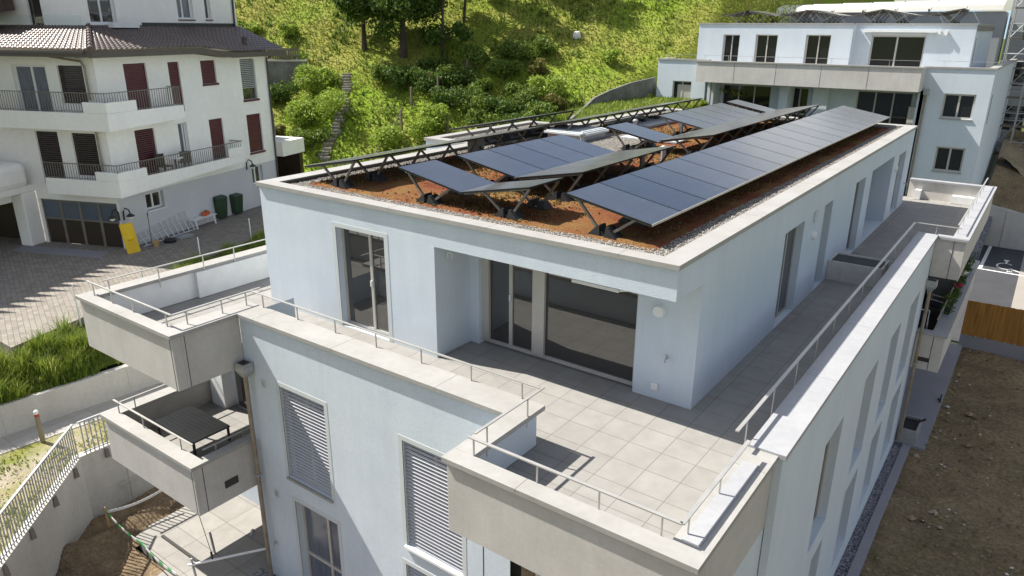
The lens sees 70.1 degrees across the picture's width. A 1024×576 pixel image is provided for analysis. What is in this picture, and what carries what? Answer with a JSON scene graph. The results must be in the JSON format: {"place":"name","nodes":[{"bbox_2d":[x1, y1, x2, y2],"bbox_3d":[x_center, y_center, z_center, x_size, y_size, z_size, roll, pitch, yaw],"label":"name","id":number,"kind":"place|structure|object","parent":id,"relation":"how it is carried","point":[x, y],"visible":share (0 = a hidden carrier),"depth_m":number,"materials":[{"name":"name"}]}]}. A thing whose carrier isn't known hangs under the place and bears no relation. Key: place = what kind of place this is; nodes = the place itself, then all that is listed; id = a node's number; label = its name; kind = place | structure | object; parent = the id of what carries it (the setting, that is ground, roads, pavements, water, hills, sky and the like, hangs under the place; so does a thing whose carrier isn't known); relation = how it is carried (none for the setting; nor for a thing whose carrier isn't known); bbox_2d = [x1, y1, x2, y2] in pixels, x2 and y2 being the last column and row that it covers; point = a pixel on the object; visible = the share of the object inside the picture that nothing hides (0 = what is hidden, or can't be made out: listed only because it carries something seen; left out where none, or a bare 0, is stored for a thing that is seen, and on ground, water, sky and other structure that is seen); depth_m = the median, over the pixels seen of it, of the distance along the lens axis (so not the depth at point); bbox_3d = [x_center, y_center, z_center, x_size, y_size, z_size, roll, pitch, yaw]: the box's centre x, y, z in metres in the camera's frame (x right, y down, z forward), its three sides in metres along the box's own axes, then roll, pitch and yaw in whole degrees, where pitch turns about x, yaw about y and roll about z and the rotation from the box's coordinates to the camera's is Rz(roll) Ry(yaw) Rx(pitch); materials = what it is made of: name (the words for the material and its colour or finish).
{"place":"outdoors","nodes":[
{"label":"outdoors","id":0,"kind":"place"},
{"bbox_2d":[0,419,108,554],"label":"sparse lawn","id":1,"kind":"structure","parent":0,"point":[38,447],"depth_m":19.55,"materials":[{"name":"plant"}]},
{"bbox_2d":[0,382,168,454],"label":"path","id":2,"kind":"structure","parent":0,"point":[27,436],"depth_m":21.43,"materials":[{"name":"grey concrete"}]},
{"bbox_2d":[0,364,160,437],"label":"planter wall","id":3,"kind":"structure","parent":2,"relation":"on","point":[53,403],"depth_m":21.95,"materials":[{"name":"concrete"}]},
{"bbox_2d":[56,487,184,575],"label":"trench soil","id":4,"kind":"structure","parent":0,"point":[99,547],"depth_m":19.01,"materials":[{"name":"brown soil"}]},
{"bbox_2d":[0,443,154,575],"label":"patio retaining wall","id":5,"kind":"structure","parent":4,"relation":"on","point":[94,489],"depth_m":19.14,"materials":[{"name":"concrete"}]},
{"bbox_2d":[0,391,156,575],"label":"metal fence","id":6,"kind":"object","parent":5,"relation":"on","point":[33,535],"visible":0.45,"depth_m":17.73,"materials":[{"name":"metal"}]},
{"bbox_2d":[0,191,264,359],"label":"paved yard","id":7,"kind":"structure","parent":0,"point":[34,287],"depth_m":28.71,"materials":[{"name":"beige stone"}]},
{"bbox_2d":[10,245,108,257],"bbox_3d":[-19.086,-1.552,30.952,4.522,0.001,0.893,5,20,12],"label":"garage threshold","id":8,"kind":"object","parent":7,"relation":"on","point":[65,251],"visible":1,"depth_m":30.94,"materials":[{"name":"concrete"}]},
{"bbox_2d":[119,222,140,253],"bbox_3d":[-16.094,-2.099,30.727,0.377,1.220,0.560,13,23,32],"label":"yellow board","id":9,"kind":"object","parent":7,"relation":"on","point":[130,240],"visible":1,"depth_m":30.69,"materials":[{"name":"yellow plastic"}]},
{"bbox_2d":[0,23,304,248],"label":"white house","id":10,"kind":"structure","parent":7,"relation":"on","point":[87,135],"depth_m":31.46,"materials":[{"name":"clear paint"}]},
{"bbox_2d":[0,202,20,237],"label":"garage door","id":11,"kind":"structure","parent":10,"relation":"in","point":[8,222],"depth_m":32.71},
{"bbox_2d":[13,64,52,111],"bbox_3d":[-19.609,-8.077,30.079,1.568,2.180,0.690,14,24,34],"label":"window","id":12,"kind":"structure","parent":10,"relation":"in","point":[29,77],"depth_m":30.00,"materials":[{"name":"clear glass"}]},
{"bbox_2d":[41,199,123,247],"bbox_3d":[-18.541,-2.808,31.561,3.880,1.970,0.060,5,20,13],"label":"garage door","id":13,"kind":"structure","parent":10,"relation":"in","point":[67,221],"depth_m":31.56,"materials":[{"name":"grey glass"}]},
{"bbox_2d":[136,208,196,246],"bbox_3d":[-15.581,-2.801,32.972,0.523,0.990,3.302,7,21,18],"label":"aluminium ladder","id":14,"kind":"object","parent":7,"relation":"on","point":[167,228],"visible":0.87,"depth_m":33.10,"materials":[{"name":"silver metal"}]},
{"bbox_2d":[213,194,227,218],"bbox_3d":[-14.600,-4.039,36.253,0.867,1.174,0.643,15,24,35],"label":"wheelie bin","id":15,"kind":"object","parent":7,"relation":"on","point":[220,205],"visible":0.63,"depth_m":35.99,"materials":[{"name":"green plastic"}]},
{"bbox_2d":[0,224,265,404],"bbox_3d":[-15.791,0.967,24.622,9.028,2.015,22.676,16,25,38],"label":"planter grass","id":16,"kind":"structure","parent":0,"point":[73,343],"depth_m":22.11,"materials":[{"name":"green plant"}]},
{"bbox_2d":[135,494,268,575],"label":"patio","id":17,"kind":"structure","parent":0,"point":[230,524],"depth_m":19.36,"materials":[{"name":"beige tile"}]},
{"bbox_2d":[88,39,1023,559],"bbox_3d":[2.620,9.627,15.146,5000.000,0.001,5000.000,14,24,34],"label":"ground","id":18,"kind":"structure","parent":0,"point":[120,363],"depth_m":32.22,"materials":[{"name":"soil"}]},
{"bbox_2d":[75,107,996,575],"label":"apartment building","id":19,"kind":"structure","parent":18,"relation":"on","point":[385,389],"depth_m":15.13,"materials":[{"name":"white paint"}]},
{"bbox_2d":[155,405,230,455],"bbox_3d":[-7.621,3.600,17.518,1.600,0.830,0.960,14,24,34],"label":"garden table","id":20,"kind":"object","parent":19,"relation":"on","point":[192,424],"visible":0.91,"depth_m":17.31,"materials":[{"name":"metal"}]},
{"bbox_2d":[234,370,246,409],"bbox_3d":[-6.603,2.339,18.897,2.000,2.290,0.078,14,24,34],"label":"door","id":21,"kind":"structure","parent":19,"relation":"in","point":[239,382],"depth_m":19.50,"materials":[{"name":"glass"}]},
{"bbox_2d":[281,388,333,503],"bbox_3d":[-4.393,3.335,15.753,1.520,2.330,0.260,14,24,34],"label":"window","id":22,"kind":"structure","parent":19,"relation":"in","point":[305,417],"depth_m":15.78,"materials":[{"name":"metal"}]},
{"bbox_2d":[302,505,341,575],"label":"window","id":23,"kind":"structure","parent":19,"relation":"in","point":[321,534],"depth_m":16.81,"materials":[{"name":"glass"}]},
{"bbox_2d":[341,228,388,335],"bbox_3d":[-3.271,-0.153,16.544,1.540,2.380,0.110,14,24,34],"label":"window","id":24,"kind":"structure","parent":19,"relation":"in","point":[363,254],"depth_m":16.62,"materials":[{"name":"glass"}]},
{"bbox_2d":[304,125,547,189],"bbox_3d":[-1.961,-3.894,20.622,1.788,0.741,8.330,14,24,34],"label":"solar array","id":25,"kind":"object","parent":19,"relation":"on","point":[346,183],"visible":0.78,"depth_m":18.80,"materials":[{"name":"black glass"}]},
{"bbox_2d":[404,441,462,575],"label":"window","id":26,"kind":"structure","parent":19,"relation":"in","point":[427,487],"depth_m":13.83,"materials":[{"name":"metal"}]},
{"bbox_2d":[398,160,494,205],"bbox_3d":[-1.402,-2.306,16.181,1.788,0.741,1.380,14,24,34],"label":"solar array","id":27,"kind":"object","parent":19,"relation":"on","point":[453,180],"visible":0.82,"depth_m":15.97,"materials":[{"name":"blue glass"}]},
{"bbox_2d":[459,178,563,220],"bbox_3d":[0.004,-1.954,15.214,1.788,0.741,1.380,14,24,34],"label":"solar array","id":28,"kind":"object","parent":19,"relation":"on","point":[509,213],"visible":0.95,"depth_m":14.86,"materials":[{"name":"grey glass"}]},
{"bbox_2d":[450,110,575,143],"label":"solar array","id":29,"kind":"object","parent":19,"relation":"on","point":[507,136],"visible":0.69,"depth_m":25.27,"materials":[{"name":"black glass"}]},
{"bbox_2d":[457,134,614,182],"bbox_3d":[0.808,-3.309,19.027,1.788,0.741,4.860,14,24,34],"label":"solar array","id":30,"kind":"object","parent":19,"relation":"on","point":[511,162],"visible":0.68,"depth_m":18.54,"materials":[{"name":"blue glass"}]},
{"bbox_2d":[481,258,638,385],"bbox_3d":[0.896,0.416,14.955,3.800,2.420,0.110,14,24,34],"label":"window","id":31,"kind":"structure","parent":19,"relation":"in","point":[551,317],"depth_m":14.98,"materials":[{"name":"glass"}]},
{"bbox_2d":[515,145,676,201],"bbox_3d":[2.231,-2.964,18.082,1.788,0.741,4.980,14,24,34],"label":"solar array","id":32,"kind":"object","parent":19,"relation":"on","point":[581,167],"visible":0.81,"depth_m":17.26,"materials":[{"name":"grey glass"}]},
{"bbox_2d":[315,115,880,243],"bbox_3d":[4.761,-4.416,23.123,9.188,0.056,20.448,14,24,34],"label":"sedum","id":33,"kind":"object","parent":19,"relation":"on","point":[538,187],"visible":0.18,"depth_m":17.58,"materials":[{"name":"plant"}]},
{"bbox_2d":[529,98,702,135],"bbox_3d":[4.565,-6.854,29.027,1.788,0.741,11.120,14,24,34],"label":"solar array","id":34,"kind":"object","parent":19,"relation":"on","point":[589,118],"visible":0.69,"depth_m":28.13,"materials":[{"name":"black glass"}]},
{"bbox_2d":[606,122,673,149],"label":"solar array","id":35,"kind":"object","parent":19,"relation":"on","point":[650,137],"visible":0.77,"depth_m":22.88,"materials":[{"name":"blue glass"}]},
{"bbox_2d":[658,103,760,135],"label":"solar array","id":36,"kind":"object","parent":19,"relation":"on","point":[703,117],"visible":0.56,"depth_m":27.14,"materials":[{"name":"blue glass"}]},
{"bbox_2d":[566,105,889,240],"bbox_3d":[7.973,-4.075,21.289,1.788,0.741,21.220,14,24,34],"label":"solar array","id":37,"kind":"object","parent":19,"relation":"on","point":[653,195],"visible":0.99,"depth_m":16.61,"materials":[{"name":"blue glass"}]},
{"bbox_2d":[659,104,820,155],"bbox_3d":[8.591,-5.850,26.274,1.788,0.741,11.750,14,24,34],"label":"solar array","id":38,"kind":"object","parent":19,"relation":"on","point":[725,128],"visible":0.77,"depth_m":24.59,"materials":[{"name":"grey glass"}]},
{"bbox_2d":[774,227,796,318],"bbox_3d":[6.447,-0.370,17.471,0.064,2.310,1.520,14,24,34],"label":"window","id":39,"kind":"structure","parent":19,"relation":"in","point":[790,238],"depth_m":17.78,"materials":[{"name":"glass"}]},
{"bbox_2d":[812,438,830,524],"bbox_3d":[6.035,3.849,14.520,0.064,2.460,1.380,14,24,34],"label":"window","id":40,"kind":"structure","parent":19,"relation":"in","point":[827,446],"depth_m":15.08,"materials":[{"name":"glass"}]},
{"bbox_2d":[826,252,889,286],"bbox_3d":[9.760,-0.522,20.614,1.400,0.550,1.000,14,24,34],"label":"planter box","id":41,"kind":"object","parent":19,"relation":"on","point":[850,268],"visible":0.81,"depth_m":20.37,"materials":[{"name":"concrete"}]},
{"bbox_2d":[992,0,1023,169],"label":"shell building","id":42,"kind":"structure","parent":18,"relation":"on","point":[1016,45],"depth_m":56.59,"materials":[{"name":"metal"}]},
{"bbox_2d":[1001,105,1023,130],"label":"window","id":43,"kind":"structure","parent":42,"relation":"in","point":[1014,108],"depth_m":57.68,"materials":[{"name":"glass"}]},
{"bbox_2d":[234,0,893,172],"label":"hillside","id":44,"kind":"structure","parent":0,"point":[523,73],"depth_m":55.38,"materials":[{"name":"green plant"}]},
{"bbox_2d":[0,0,236,50],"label":"terraced house","id":45,"kind":"structure","parent":44,"relation":"on","point":[80,13],"depth_m":32.92,"materials":[{"name":"white paint"}]},
{"bbox_2d":[87,0,114,23],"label":"window","id":46,"kind":"structure","parent":45,"relation":"in","point":[100,11],"depth_m":32.36,"materials":[{"name":"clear glass"}]},
{"bbox_2d":[176,0,195,20],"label":"window","id":47,"kind":"structure","parent":45,"relation":"in","point":[183,6],"depth_m":36.67,"materials":[{"name":"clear glass"}]},
{"bbox_2d":[263,48,307,84],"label":"garden wall","id":48,"kind":"structure","parent":44,"relation":"on","point":[279,69],"depth_m":54.24,"materials":[{"name":"concrete"}]},
{"bbox_2d":[270,80,301,103],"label":"bush","id":49,"kind":"object","parent":44,"relation":"on","point":[279,92],"visible":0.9,"depth_m":52.20,"materials":[{"name":"green plant"}]},
{"bbox_2d":[288,128,334,146],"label":"bush","id":50,"kind":"object","parent":44,"relation":"on","point":[314,136],"visible":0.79,"depth_m":49.51,"materials":[{"name":"green plant"}]},
{"bbox_2d":[278,86,350,128],"bbox_3d":[-13.515,-12.592,50.971,4.781,2.848,4.382,10,22,25],"label":"bush","id":51,"kind":"object","parent":44,"relation":"on","point":[299,112],"visible":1,"depth_m":50.53,"materials":[{"name":"green plant"}]},
{"bbox_2d":[289,62,342,95],"bbox_3d":[-14.531,-15.399,53.569,3.267,2.364,4.130,14,24,34],"label":"bush","id":52,"kind":"object","parent":44,"relation":"on","point":[315,77],"visible":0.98,"depth_m":52.83,"materials":[{"name":"green plant"}]},
{"bbox_2d":[318,73,352,160],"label":"stone steps","id":53,"kind":"structure","parent":44,"relation":"on","point":[335,126],"depth_m":51.01,"materials":[{"name":"grey stone"}]},
{"bbox_2d":[332,0,379,51],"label":"meadow tree","id":54,"kind":"object","parent":44,"relation":"on","point":[357,10],"visible":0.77,"depth_m":53.99,"materials":[{"name":"green plant"}]},
{"bbox_2d":[367,123,404,149],"bbox_3d":[-8.282,-10.108,48.745,2.488,1.740,3.006,5,20,12],"label":"bush","id":55,"kind":"object","parent":44,"relation":"on","point":[390,136],"visible":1,"depth_m":47.92,"materials":[{"name":"green plant"}]},
{"bbox_2d":[380,65,418,89],"bbox_3d":[-8.012,-15.366,52.992,2.896,1.789,2.720,-1,20,-3],"label":"bush","id":56,"kind":"object","parent":44,"relation":"on","point":[406,72],"visible":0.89,"depth_m":52.41,"materials":[{"name":"green plant"}]},
{"bbox_2d":[365,0,447,57],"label":"meadow tree","id":57,"kind":"object","parent":44,"relation":"on","point":[400,11],"visible":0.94,"depth_m":53.67,"materials":[{"name":"green plant"}]},
{"bbox_2d":[406,103,450,139],"bbox_3d":[-5.389,-11.125,49.041,2.785,2.566,3.102,14,24,34],"label":"bush","id":58,"kind":"object","parent":44,"relation":"on","point":[432,116],"visible":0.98,"depth_m":48.53,"materials":[{"name":"green plant"}]},
{"bbox_2d":[412,67,446,91],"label":"bush","id":59,"kind":"object","parent":44,"relation":"on","point":[422,83],"visible":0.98,"depth_m":51.67,"materials":[{"name":"green plant"}]},
{"bbox_2d":[412,56,449,69],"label":"bush","id":60,"kind":"object","parent":44,"relation":"on","point":[424,63],"visible":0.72,"depth_m":53.12,"materials":[{"name":"green plant"}]},
{"bbox_2d":[410,0,473,56],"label":"meadow tree","id":61,"kind":"object","parent":44,"relation":"on","point":[433,35],"visible":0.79,"depth_m":53.95,"materials":[{"name":"green plant"}]},
{"bbox_2d":[427,84,470,108],"bbox_3d":[-4.269,-13.306,50.885,3.113,1.791,2.287,2,20,6],"label":"bush","id":62,"kind":"object","parent":44,"relation":"on","point":[438,98],"visible":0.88,"depth_m":50.47,"materials":[{"name":"green plant"}]},
{"bbox_2d":[235,0,676,170],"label":"tall weeds","id":63,"kind":"object","parent":44,"relation":"on","point":[341,33],"visible":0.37,"depth_m":55.23,"materials":[{"name":"green plant"}]},
{"bbox_2d":[446,64,480,85],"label":"bush","id":64,"kind":"object","parent":44,"relation":"on","point":[465,75],"visible":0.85,"depth_m":51.98,"materials":[{"name":"green plant"}]},
{"bbox_2d":[457,42,489,66],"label":"bush","id":65,"kind":"object","parent":44,"relation":"on","point":[472,54],"visible":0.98,"depth_m":53.21,"materials":[{"name":"green plant"}]},
{"bbox_2d":[459,87,490,114],"bbox_3d":[-2.621,-12.787,50.205,1.967,1.986,3.376,-17,26,-40],"label":"bush","id":66,"kind":"object","parent":44,"relation":"on","point":[472,100],"visible":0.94,"depth_m":50.03,"materials":[{"name":"green plant"}]},
{"bbox_2d":[466,75,493,95],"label":"bush","id":67,"kind":"object","parent":44,"relation":"on","point":[483,84],"visible":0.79,"depth_m":51.13,"materials":[{"name":"green plant"}]},
{"bbox_2d":[464,107,501,128],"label":"bush","id":68,"kind":"object","parent":44,"relation":"on","point":[480,116],"visible":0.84,"depth_m":48.59,"materials":[{"name":"green plant"}]},
{"bbox_2d":[485,58,523,79],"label":"bush","id":69,"kind":"object","parent":44,"relation":"on","point":[501,67],"visible":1,"depth_m":52.11,"materials":[{"name":"green plant"}]},
{"bbox_2d":[494,100,528,116],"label":"bush","id":70,"kind":"object","parent":44,"relation":"on","point":[505,107],"visible":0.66,"depth_m":48.89,"materials":[{"name":"green plant"}]},
{"bbox_2d":[505,85,540,106],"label":"bush","id":71,"kind":"object","parent":44,"relation":"on","point":[525,94],"visible":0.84,"depth_m":49.06,"materials":[{"name":"green plant"}]},
{"bbox_2d":[508,40,539,61],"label":"bush","id":72,"kind":"object","parent":44,"relation":"on","point":[520,50],"visible":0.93,"depth_m":53.29,"materials":[{"name":"green plant"}]},
{"bbox_2d":[524,57,549,76],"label":"bush","id":73,"kind":"object","parent":44,"relation":"on","point":[538,65],"visible":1,"depth_m":52.01,"materials":[{"name":"green plant"}]},
{"bbox_2d":[519,101,558,121],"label":"bush","id":74,"kind":"object","parent":44,"relation":"on","point":[529,110],"visible":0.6,"depth_m":47.08,"materials":[{"name":"green plant"}]},
{"bbox_2d":[531,33,557,54],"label":"bush","id":75,"kind":"object","parent":44,"relation":"on","point":[543,44],"visible":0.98,"depth_m":53.63,"materials":[{"name":"green plant"}]},
{"bbox_2d":[526,74,567,97],"bbox_3d":[2.316,-13.729,50.307,2.740,2.059,2.663,-5,20,-16],"label":"bush","id":76,"kind":"object","parent":44,"relation":"on","point":[556,82],"visible":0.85,"depth_m":49.72,"materials":[{"name":"green plant"}]},
{"bbox_2d":[569,77,655,123],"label":"retaining wall","id":77,"kind":"structure","parent":44,"relation":"on","point":[641,88],"depth_m":50.68,"materials":[{"name":"grey concrete"}]},
{"bbox_2d":[656,23,1017,196],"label":"apartment building","id":78,"kind":"structure","parent":44,"relation":"on","point":[943,89],"depth_m":45.01,"materials":[{"name":"paint"}]},
{"bbox_2d":[722,35,739,60],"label":"window","id":79,"kind":"structure","parent":78,"relation":"in","point":[731,42],"depth_m":50.32,"materials":[{"name":"glass"}]},
{"bbox_2d":[722,84,771,112],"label":"window","id":80,"kind":"structure","parent":78,"relation":"in","point":[755,94],"depth_m":49.37,"materials":[{"name":"glass"}]},
{"bbox_2d":[754,35,777,61],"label":"window","id":81,"kind":"structure","parent":78,"relation":"in","point":[766,45],"depth_m":48.99,"materials":[{"name":"glass"}]},
{"bbox_2d":[791,87,809,117],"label":"window","id":82,"kind":"structure","parent":78,"relation":"in","point":[801,95],"depth_m":47.53,"materials":[{"name":"glass"}]},
{"bbox_2d":[803,35,830,63],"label":"window","id":83,"kind":"structure","parent":78,"relation":"in","point":[817,47],"depth_m":47.15,"materials":[{"name":"glass"}]},
{"bbox_2d":[855,90,913,124],"bbox_3d":[22.806,-10.770,44.969,3.146,2.600,0.064,14,24,34],"label":"window","id":84,"kind":"structure","parent":78,"relation":"in","point":[894,105],"depth_m":44.70,"materials":[{"name":"glass"}]},
{"bbox_2d":[868,35,926,66],"bbox_3d":[23.843,-14.453,45.310,3.045,2.320,0.064,14,24,34],"label":"window","id":85,"kind":"structure","parent":78,"relation":"in","point":[884,49],"depth_m":45.21,"materials":[{"name":"glass"}]},
{"bbox_2d":[931,146,964,173],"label":"window","id":86,"kind":"structure","parent":78,"relation":"in","point":[950,159],"depth_m":42.33,"materials":[{"name":"glass"}]},
{"bbox_2d":[939,93,976,120],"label":"window","id":87,"kind":"structure","parent":78,"relation":"in","point":[956,106],"depth_m":41.37,"materials":[{"name":"glass"}]},
{"bbox_2d":[776,0,1008,67],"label":"site shelter","id":88,"kind":"object","parent":44,"relation":"on","point":[999,19],"visible":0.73,"depth_m":55.45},
{"bbox_2d":[291,111,898,255],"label":"roof gravel","id":89,"kind":"structure","parent":0,"point":[612,143],"depth_m":17.56,"materials":[{"name":"stone"}]},
{"bbox_2d":[834,443,900,575],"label":"slate gravel","id":90,"kind":"structure","parent":0,"point":[882,478],"depth_m":20.82,"materials":[{"name":"grey gravel"}]},
{"bbox_2d":[860,347,1023,575],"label":"bare soil","id":91,"kind":"structure","parent":0,"point":[893,534],"depth_m":22.07,"materials":[{"name":"brown soil"}]},
{"bbox_2d":[847,443,910,575],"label":"kerb","id":92,"kind":"structure","parent":91,"relation":"on","point":[858,562],"depth_m":20.75,"materials":[{"name":"concrete"}]},
{"bbox_2d":[893,342,962,450],"bbox_3d":[15.769,3.884,28.703,2.240,0.450,10.450,14,24,34],"label":"concrete pad","id":93,"kind":"object","parent":91,"relation":"on","point":[928,388],"visible":0.24,"depth_m":27.70,"materials":[{"name":"grey concrete"}]},
{"bbox_2d":[896,414,925,445],"bbox_3d":[13.523,4.720,24.651,0.693,0.672,1.140,14,24,34],"label":"light well","id":94,"kind":"object","parent":93,"relation":"on","point":[911,429],"visible":0.72,"depth_m":24.42,"materials":[{"name":"concrete"}]},
{"bbox_2d":[866,350,1023,575],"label":"soil stones","id":95,"kind":"object","parent":91,"relation":"on","point":[957,556],"visible":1,"depth_m":22.04,"materials":[{"name":"grey stone"}]},
{"bbox_2d":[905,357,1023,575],"bbox_3d":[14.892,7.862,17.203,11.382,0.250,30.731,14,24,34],"label":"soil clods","id":96,"kind":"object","parent":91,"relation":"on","point":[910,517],"visible":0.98,"depth_m":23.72,"materials":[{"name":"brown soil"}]},
{"bbox_2d":[958,300,1023,360],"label":"timber fence","id":97,"kind":"object","parent":91,"relation":"on","point":[994,329],"visible":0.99,"depth_m":31.13,"materials":[{"name":"wood"}]},
{"bbox_2d":[950,245,1023,342],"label":"parking court","id":98,"kind":"object","parent":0,"point":[994,288],"visible":0.5,"depth_m":40.43,"materials":[{"name":"concrete"}]},
{"bbox_2d":[984,204,1023,250],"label":"retaining wall","id":99,"kind":"structure","parent":98,"relation":"on","point":[1006,229],"depth_m":46.14,"materials":[{"name":"concrete"}]},
{"bbox_2d":[969,157,1011,259],"bbox_3d":[31.369,-5.470,47.956,1.000,4.700,12.013,14,24,34],"label":"verge strip","id":100,"kind":"object","parent":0,"point":[977,250],"visible":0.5,"depth_m":45.14,"materials":[{"name":"green plant"}]},
{"bbox_2d":[988,127,1023,213],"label":"earth slope","id":101,"kind":"structure","parent":0,"point":[1008,182],"depth_m":48.55,"materials":[{"name":"soil"}]},
{"bbox_2d":[994,0,1023,154],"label":"scaffold","id":102,"kind":"object","parent":101,"relation":"on","point":[1020,98],"visible":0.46,"depth_m":51.90,"materials":[{"name":"metal"}]},
{"bbox_2d":[997,138,1023,175],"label":"sandy bank","id":103,"kind":"structure","parent":0,"point":[1012,154],"depth_m":51.17,"materials":[{"name":"sand"}]},
{"bbox_2d":[1011,256,1023,309],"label":"court paving","id":104,"kind":"structure","parent":0,"point":[1018,301],"depth_m":38.42,"materials":[{"name":"beige concrete"}]},
{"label":"lawn","id":105,"kind":"structure","parent":0,"visible":0},
{"bbox_2d":[548,94,707,122],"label":"lawn grass","id":106,"kind":"structure","parent":105,"relation":"on","point":[608,106],"depth_m":47.87,"materials":[{"name":"green plant"}]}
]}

